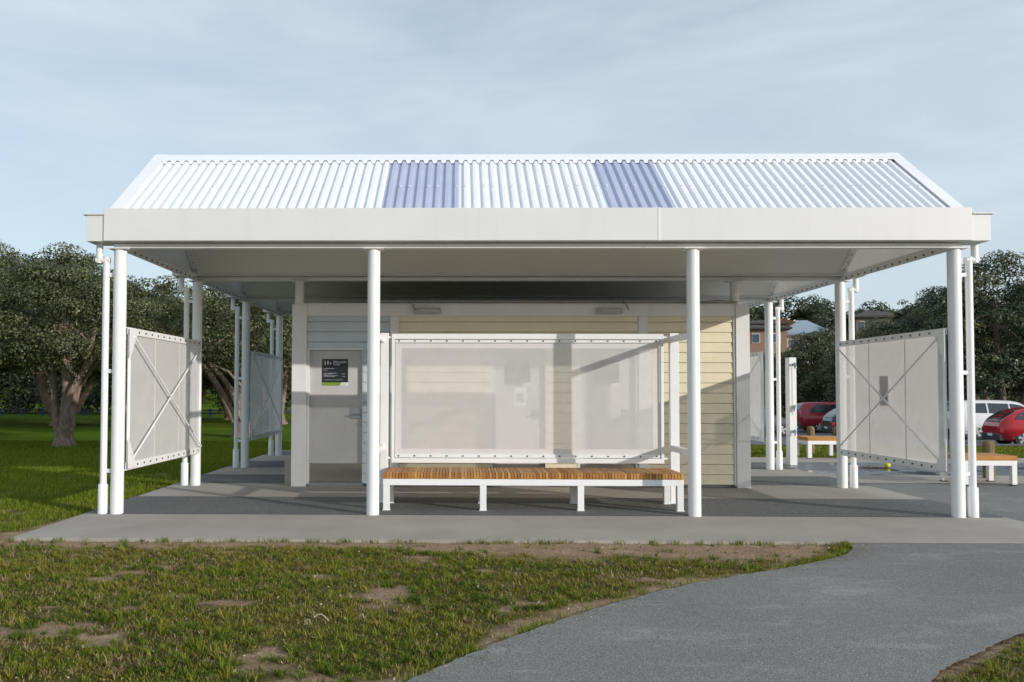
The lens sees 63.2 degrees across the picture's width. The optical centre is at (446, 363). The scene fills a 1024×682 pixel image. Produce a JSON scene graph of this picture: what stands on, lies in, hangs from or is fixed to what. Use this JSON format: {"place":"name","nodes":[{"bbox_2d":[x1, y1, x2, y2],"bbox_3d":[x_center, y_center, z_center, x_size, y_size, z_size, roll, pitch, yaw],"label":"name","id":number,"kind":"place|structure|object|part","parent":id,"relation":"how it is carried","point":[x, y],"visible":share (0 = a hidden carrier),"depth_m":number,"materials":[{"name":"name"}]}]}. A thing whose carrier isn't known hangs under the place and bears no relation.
{"place":"outdoors","nodes":[
{"label":"outdoors","id":0,"kind":"place"},
{"bbox_2d":[0,439,290,539],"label":"lawn grass","id":1,"kind":"structure","parent":0,"point":[39,450],"depth_m":14.86,"materials":[{"name":"green plant"}]},
{"bbox_2d":[264,451,290,454],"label":"aggregate paving","id":2,"kind":"structure","parent":0,"point":[286,452],"depth_m":18.17,"materials":[{"name":"grey concrete"}]},
{"bbox_2d":[227,461,794,468],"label":"aggregate paving","id":3,"kind":"structure","parent":0,"point":[758,465],"depth_m":15.48,"materials":[{"name":"grey concrete"}]},
{"bbox_2d":[0,330,1023,681],"bbox_3d":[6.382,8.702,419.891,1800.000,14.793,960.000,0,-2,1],"label":"ground","id":4,"kind":"structure","parent":0,"point":[40,428],"depth_m":5.88,"materials":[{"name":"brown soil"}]},
{"bbox_2d":[0,306,30,378],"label":"pohutukawa tree","id":5,"kind":"object","parent":4,"relation":"on","point":[7,370],"visible":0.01,"depth_m":46.09,"materials":[{"name":"green plant"}]},
{"bbox_2d":[0,242,73,375],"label":"pohutukawa tree","id":6,"kind":"object","parent":4,"relation":"on","point":[9,363],"visible":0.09,"depth_m":27.69,"materials":[{"name":"green plant"}]},
{"bbox_2d":[0,245,76,373],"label":"pohutukawa tree","id":7,"kind":"object","parent":4,"relation":"on","point":[10,269],"visible":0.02,"depth_m":39.06,"materials":[{"name":"green plant"}]},
{"bbox_2d":[0,242,162,425],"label":"pohutukawa tree","id":8,"kind":"object","parent":4,"relation":"on","point":[81,259],"visible":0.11,"depth_m":37.29,"materials":[{"name":"green plant"}]},
{"bbox_2d":[0,257,163,446],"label":"pohutukawa tree","id":9,"kind":"object","parent":4,"relation":"on","point":[62,351],"visible":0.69,"depth_m":23.18,"materials":[{"name":"green plant"}]},
{"bbox_2d":[57,275,227,422],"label":"pohutukawa tree","id":10,"kind":"object","parent":4,"relation":"on","point":[163,290],"visible":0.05,"depth_m":40.77,"materials":[{"name":"green plant"}]},
{"bbox_2d":[0,408,290,415],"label":"post and rail fence","id":11,"kind":"object","parent":4,"relation":"on","point":[84,412],"visible":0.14,"depth_m":51.69,"materials":[{"name":"wood"}]},
{"bbox_2d":[98,298,241,403],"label":"pohutukawa tree","id":12,"kind":"object","parent":4,"relation":"on","point":[204,388],"visible":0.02,"depth_m":41.71,"materials":[{"name":"green plant"}]},
{"bbox_2d":[146,285,291,437],"bbox_3d":[-7.058,-0.349,28.623,7.591,6.327,6.885,0,-2,1],"label":"pohutukawa tree","id":13,"kind":"object","parent":4,"relation":"on","point":[216,350],"visible":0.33,"depth_m":27.95,"materials":[{"name":"green plant"}]},
{"bbox_2d":[202,300,291,423],"bbox_3d":[-8.256,-0.368,40.570,9.004,7.109,7.687,-1,-2,26],"label":"pohutukawa tree","id":14,"kind":"object","parent":4,"relation":"on","point":[285,383],"visible":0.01,"depth_m":39.97,"materials":[{"name":"green plant"}]},
{"bbox_2d":[203,310,291,419],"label":"pohutukawa tree","id":15,"kind":"object","parent":4,"relation":"on","point":[209,385],"depth_m":45.44,"materials":[{"name":"green plant"}]},
{"bbox_2d":[304,613,363,624],"bbox_3d":[-0.690,1.556,5.054,0.357,0.047,0.119,1,-2,-22],"label":"dry stalk","id":16,"kind":"object","parent":4,"relation":"on","point":[326,618],"visible":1,"depth_m":5.07,"materials":[{"name":"beige plant"}]},
{"bbox_2d":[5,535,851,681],"bbox_3d":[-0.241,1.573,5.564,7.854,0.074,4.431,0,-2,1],"label":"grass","id":17,"kind":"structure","parent":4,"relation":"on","point":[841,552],"depth_m":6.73,"materials":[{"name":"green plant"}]},
{"bbox_2d":[1,294,1013,405],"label":"woodland","id":18,"kind":"object","parent":4,"relation":"on","point":[826,312],"visible":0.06,"depth_m":121.38,"materials":[{"name":"green plant"}]},
{"bbox_2d":[0,540,1020,681],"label":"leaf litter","id":19,"kind":"object","parent":4,"relation":"on","point":[266,662],"visible":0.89,"depth_m":5.78,"materials":[{"name":"brown plant"}]},
{"bbox_2d":[0,365,1021,417],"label":"undergrowth","id":20,"kind":"object","parent":4,"relation":"on","point":[26,398],"visible":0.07,"depth_m":56.55,"materials":[{"name":"green plant"}]},
{"bbox_2d":[406,483,1023,681],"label":"footpath","id":21,"kind":"structure","parent":4,"relation":"on","point":[863,619],"depth_m":4.96,"materials":[{"name":"grey asphalt"}]},
{"bbox_2d":[427,543,1014,680],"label":"leaf litter","id":22,"kind":"object","parent":21,"relation":"on","point":[858,550],"visible":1,"depth_m":5.60,"materials":[{"name":"brown plant"}]},
{"bbox_2d":[749,320,789,325],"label":"house","id":23,"kind":"structure","parent":4,"relation":"on","point":[758,322],"depth_m":100.98,"materials":[{"name":"brick"}]},
{"bbox_2d":[749,325,791,362],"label":"house","id":24,"kind":"structure","parent":4,"relation":"on","point":[757,338],"depth_m":92.51,"materials":[{"name":"brick"}]},
{"bbox_2d":[752,333,759,342],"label":"window","id":25,"kind":"structure","parent":24,"relation":"in","point":[755,336],"depth_m":92.60,"materials":[{"name":"white glass"}]},
{"bbox_2d":[773,333,780,342],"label":"window","id":26,"kind":"structure","parent":24,"relation":"in","point":[774,334],"depth_m":92.17,"materials":[{"name":"white glass"}]},
{"bbox_2d":[773,318,795,326],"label":"house","id":27,"kind":"structure","parent":4,"relation":"on","point":[787,320],"depth_m":109.36,"materials":[{"name":"brick"}]},
{"bbox_2d":[764,353,818,407],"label":"pohutukawa tree","id":28,"kind":"object","parent":4,"relation":"on","point":[774,364],"visible":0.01,"depth_m":61.29,"materials":[{"name":"green plant"}]},
{"bbox_2d":[764,326,835,404],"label":"pohutukawa tree","id":29,"kind":"object","parent":4,"relation":"on","point":[813,350],"visible":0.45,"depth_m":55.56,"materials":[{"name":"green plant"}]},
{"bbox_2d":[786,307,820,320],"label":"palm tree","id":30,"kind":"object","parent":4,"relation":"on","point":[799,313],"visible":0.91,"depth_m":111.16,"materials":[{"name":"green plant"}]},
{"bbox_2d":[787,320,831,363],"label":"house","id":31,"kind":"structure","parent":4,"relation":"on","point":[802,326],"depth_m":103.17,"materials":[{"name":"grey metal"}]},
{"bbox_2d":[790,339,798,347],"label":"window","id":32,"kind":"structure","parent":31,"relation":"in","point":[792,343],"depth_m":102.91,"materials":[{"name":"grey glass"}]},
{"bbox_2d":[806,426,814,452],"bbox_3d":[8.233,1.786,18.729,0.176,0.730,0.176,1,-2,-16],"label":"bollard","id":33,"kind":"object","parent":4,"relation":"on","point":[810,430],"visible":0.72,"depth_m":18.66,"materials":[{"name":"brown wood"}]},
{"bbox_2d":[797,436,836,458],"bbox_3d":[7.885,1.761,17.484,0.808,0.438,0.710,0,-2,1],"label":"bench","id":34,"kind":"object","parent":4,"relation":"on","point":[809,441],"visible":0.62,"depth_m":17.15,"materials":[{"name":"white paint"}]},
{"bbox_2d":[832,427,836,452],"bbox_3d":[8.751,1.782,18.571,0.176,0.730,0.176,1,-2,-15],"label":"bollard","id":35,"kind":"object","parent":4,"relation":"on","point":[834,445],"visible":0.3,"depth_m":18.53,"materials":[{"name":"brown wood"}]},
{"bbox_2d":[846,311,899,336],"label":"house","id":36,"kind":"structure","parent":4,"relation":"on","point":[860,318],"depth_m":100.73,"materials":[{"name":"brown tile"}]},
{"bbox_2d":[816,317,947,401],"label":"pohutukawa tree","id":37,"kind":"object","parent":4,"relation":"on","point":[867,333],"visible":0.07,"depth_m":49.35,"materials":[{"name":"green plant"}]},
{"bbox_2d":[751,457,1023,462],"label":"kerb","id":38,"kind":"structure","parent":4,"relation":"on","point":[822,459],"depth_m":16.89,"materials":[{"name":"concrete"}]},
{"bbox_2d":[881,308,928,330],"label":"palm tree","id":39,"kind":"object","parent":4,"relation":"on","point":[899,314],"visible":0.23,"depth_m":87.24,"materials":[{"name":"green plant"}]},
{"bbox_2d":[872,288,1023,435],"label":"pohutukawa tree","id":40,"kind":"object","parent":4,"relation":"on","point":[983,343],"visible":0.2,"depth_m":41.60,"materials":[{"name":"green plant"}]},
{"bbox_2d":[911,249,1023,404],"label":"pohutukawa tree","id":41,"kind":"object","parent":4,"relation":"on","point":[1011,363],"visible":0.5,"depth_m":39.14,"materials":[{"name":"green plant"}]},
{"bbox_2d":[976,297,1023,399],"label":"pohutukawa tree","id":42,"kind":"object","parent":4,"relation":"on","point":[1018,380],"visible":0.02,"depth_m":44.52,"materials":[{"name":"green plant"}]},
{"bbox_2d":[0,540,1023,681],"bbox_3d":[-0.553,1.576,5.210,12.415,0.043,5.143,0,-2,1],"label":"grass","id":43,"kind":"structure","parent":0,"point":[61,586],"depth_m":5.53,"materials":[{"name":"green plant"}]},
{"bbox_2d":[0,0,1023,330],"label":"sky","id":44,"kind":"structure","parent":0,"point":[91,91],"materials":[{"name":"blue"}]},
{"bbox_2d":[12,450,1023,544],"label":"concrete slab","id":45,"kind":"structure","parent":0,"point":[777,530],"depth_m":8.63,"materials":[{"name":"grey concrete"}]},
{"bbox_2d":[284,300,750,487],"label":"toilet block","id":46,"kind":"structure","parent":45,"relation":"on","point":[328,435],"depth_m":12.05,"materials":[{"name":"paint"}]},
{"bbox_2d":[322,359,347,385],"bbox_3d":[-1.635,0.129,12.140,0.382,0.390,0.005,0,-2,1],"label":"door sign","id":47,"kind":"object","parent":46,"relation":"attached to","point":[334,372],"visible":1,"depth_m":12.14,"materials":[{"name":"black plastic"}]},
{"bbox_2d":[306,348,363,485],"bbox_3d":[-1.626,0.779,12.108,0.822,2.012,0.119,0,-2,1],"label":"door","id":48,"kind":"structure","parent":46,"relation":"in","point":[334,450],"depth_m":12.11,"materials":[{"name":"paint"}]},
{"bbox_2d":[411,300,440,313],"bbox_3d":[-0.304,-0.821,12.005,0.435,0.197,0.108,0,-2,1],"label":"wall light","id":49,"kind":"object","parent":46,"relation":"attached to","point":[427,310],"visible":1,"depth_m":11.97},
{"bbox_2d":[505,360,529,385],"bbox_3d":[1.037,0.140,12.099,0.375,0.372,0.005,0,-2,1],"label":"door sign","id":50,"kind":"object","parent":46,"relation":"attached to","point":[515,369],"visible":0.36,"depth_m":12.10,"materials":[{"name":"white plastic"}]},
{"bbox_2d":[490,348,545,486],"bbox_3d":[1.040,0.777,12.067,0.806,2.026,0.119,0,-2,1],"label":"door","id":51,"kind":"structure","parent":46,"relation":"in","point":[534,396],"depth_m":12.08,"materials":[{"name":"paint"}]},
{"bbox_2d":[514,387,525,405],"bbox_3d":[1.071,0.485,12.089,0.175,0.270,0.003,0,-2,1],"label":"notice","id":52,"kind":"object","parent":46,"relation":"attached to","point":[520,396],"visible":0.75,"depth_m":12.09,"materials":[{"name":"paper"}]},
{"bbox_2d":[593,360,618,385],"bbox_3d":[2.324,0.142,12.080,0.380,0.372,0.005,0,-2,1],"label":"door sign","id":53,"kind":"object","parent":46,"relation":"attached to","point":[604,371],"visible":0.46,"depth_m":12.08,"materials":[{"name":"white plastic"}]},
{"bbox_2d":[576,348,636,486],"bbox_3d":[2.324,0.779,12.048,0.854,2.026,0.119,0,-2,1],"label":"door","id":54,"kind":"structure","parent":46,"relation":"in","point":[595,441],"depth_m":12.06,"materials":[{"name":"paint"}]},
{"bbox_2d":[597,300,628,313],"bbox_3d":[2.404,-0.817,11.964,0.461,0.197,0.108,0,-2,1],"label":"wall light","id":55,"kind":"object","parent":46,"relation":"attached to","point":[609,310],"visible":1,"depth_m":11.93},
{"bbox_2d":[83,153,994,517],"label":"pavilion","id":56,"kind":"structure","parent":45,"relation":"on","point":[277,235],"depth_m":9.88,"materials":[{"name":"white paint"}]},
{"bbox_2d":[124,327,201,470],"bbox_3d":[-3.610,0.443,10.742,0.104,1.630,2.710,0,-2,1],"label":"screen","id":57,"kind":"object","parent":56,"relation":"attached to","point":[163,417],"visible":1,"depth_m":10.53,"materials":[{"name":"white paint"}]},
{"bbox_2d":[249,351,282,440],"bbox_3d":[-3.526,0.624,16.309,0.104,1.630,2.710,0,-2,1],"label":"screen","id":58,"kind":"object","parent":56,"relation":"attached to","point":[266,385],"visible":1,"depth_m":16.20,"materials":[{"name":"white paint"}]},
{"bbox_2d":[750,351,764,441],"bbox_3d":[5.709,0.638,16.168,0.104,1.630,2.710,0,-2,1],"label":"screen","id":59,"kind":"object","parent":56,"relation":"attached to","point":[757,414],"visible":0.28,"depth_m":15.21,"materials":[{"name":"white paint"}]},
{"bbox_2d":[837,328,949,473],"bbox_3d":[5.624,0.457,10.602,0.104,1.630,2.710,0,-2,1],"label":"screen","id":60,"kind":"object","parent":56,"relation":"attached to","point":[892,399],"visible":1,"depth_m":10.38,"materials":[{"name":"white paint"}]},
{"bbox_2d":[178,474,863,484],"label":"aggregate paving","id":61,"kind":"structure","parent":0,"point":[279,478],"depth_m":12.90,"materials":[{"name":"grey concrete"}]},
{"bbox_2d":[87,496,1001,516],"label":"aggregate paving","id":62,"kind":"structure","parent":0,"point":[534,506],"depth_m":9.92,"materials":[{"name":"grey concrete"}]},
{"bbox_2d":[379,332,687,503],"bbox_3d":[1.023,0.663,9.891,3.777,2.112,1.047,0,-2,1],"label":"screen","id":63,"kind":"object","parent":62,"relation":"on","point":[579,454],"visible":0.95,"depth_m":10.34,"materials":[{"name":"white paint"}]},
{"bbox_2d":[382,467,684,511],"bbox_3d":[1.006,1.501,9.930,3.489,0.440,0.697,0,-2,1],"label":"slatted bench","id":64,"kind":"object","parent":62,"relation":"on","point":[576,480],"visible":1,"depth_m":9.60,"materials":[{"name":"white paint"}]},
{"bbox_2d":[751,444,1023,457],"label":"verge grass","id":65,"kind":"structure","parent":0,"point":[759,451],"depth_m":19.25,"materials":[{"name":"green plant"}]},
{"bbox_2d":[751,428,1023,445],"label":"car park","id":66,"kind":"structure","parent":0,"point":[801,432],"depth_m":36.34,"materials":[{"name":"grey asphalt"}]},
{"bbox_2d":[765,415,797,435],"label":"hatchback","id":67,"kind":"object","parent":66,"relation":"on","point":[783,426],"visible":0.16,"depth_m":40.98,"materials":[{"name":"grey paint"}]},
{"bbox_2d":[797,402,835,432],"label":"people carrier","id":68,"kind":"object","parent":66,"relation":"on","point":[811,413],"visible":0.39,"depth_m":46.78,"materials":[{"name":"red paint"}]},
{"bbox_2d":[810,405,828,412],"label":"window","id":69,"kind":"structure","parent":68,"relation":"in","point":[817,408],"depth_m":46.77,"materials":[{"name":"black glass"}]},
{"bbox_2d":[821,408,835,433],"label":"hatchback","id":70,"kind":"object","parent":66,"relation":"on","point":[828,422],"visible":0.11,"depth_m":40.53,"materials":[{"name":"paint"}]},
{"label":"rear window","id":71,"kind":"part","parent":70,"relation":"part of","materials":[{"name":"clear glass"}]},
{"bbox_2d":[947,400,1023,439],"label":"station wagon","id":72,"kind":"object","parent":66,"relation":"on","point":[985,410],"visible":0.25,"depth_m":37.17,"materials":[{"name":"white paint"}]},
{"bbox_3d":[23.841,2.007,37.234,0.830,0.446,0.156,0,-2,5],"label":"window","id":73,"kind":"part","parent":72,"relation":"part of","materials":[{"name":"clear glass"}]},
{"bbox_3d":[24.763,2.025,37.155,0.880,0.483,0.156,0,-2,5],"label":"window","id":74,"kind":"part","parent":72,"relation":"part of","materials":[{"name":"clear glass"}]},
{"bbox_3d":[25.778,2.077,37.060,1.040,0.544,0.168,0,-2,5],"label":"window","id":75,"kind":"part","parent":72,"relation":"part of","materials":[{"name":"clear glass"}]},
{"bbox_2d":[982,407,1023,443],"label":"hatchback","id":76,"kind":"object","parent":66,"relation":"on","point":[1005,426],"visible":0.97,"depth_m":31.86,"materials":[{"name":"red paint"}]},
{"bbox_3d":[21.756,2.063,32.567,0.570,0.428,1.245,0,-2,11],"label":"rear window","id":77,"kind":"part","parent":76,"relation":"part of","materials":[{"name":"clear glass"}]},
{"bbox_3d":[22.060,2.009,31.737,0.530,0.329,0.156,0,-2,11],"label":"window","id":78,"kind":"part","parent":76,"relation":"part of","materials":[{"name":"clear glass"}]},
{"bbox_2d":[774,462,1023,475],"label":"wet paving","id":79,"kind":"structure","parent":0,"point":[825,468],"depth_m":14.80,"materials":[{"name":"grey concrete"}]},
{"bbox_2d":[785,357,796,464],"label":"shower column","id":80,"kind":"structure","parent":79,"relation":"on","point":[791,409],"depth_m":15.63,"materials":[{"name":"white metal"}]},
{"bbox_2d":[825,475,1023,483],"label":"concrete paving","id":81,"kind":"structure","parent":0,"point":[911,479],"depth_m":13.13,"materials":[{"name":"grey concrete"}]},
{"bbox_2d":[939,453,1017,485],"bbox_3d":[8.086,1.603,12.613,0.798,0.438,0.630,0,-2,1],"label":"bench","id":82,"kind":"object","parent":81,"relation":"on","point":[989,461],"visible":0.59,"depth_m":12.31,"materials":[{"name":"white paint"}]},
{"bbox_2d":[982,441,994,478],"bbox_3d":[8.752,1.613,13.373,0.176,0.730,0.176,1,-2,-29],"label":"bollard","id":83,"kind":"object","parent":81,"relation":"on","point":[988,446],"visible":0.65,"depth_m":13.33,"materials":[{"name":"brown wood"}]}
]}

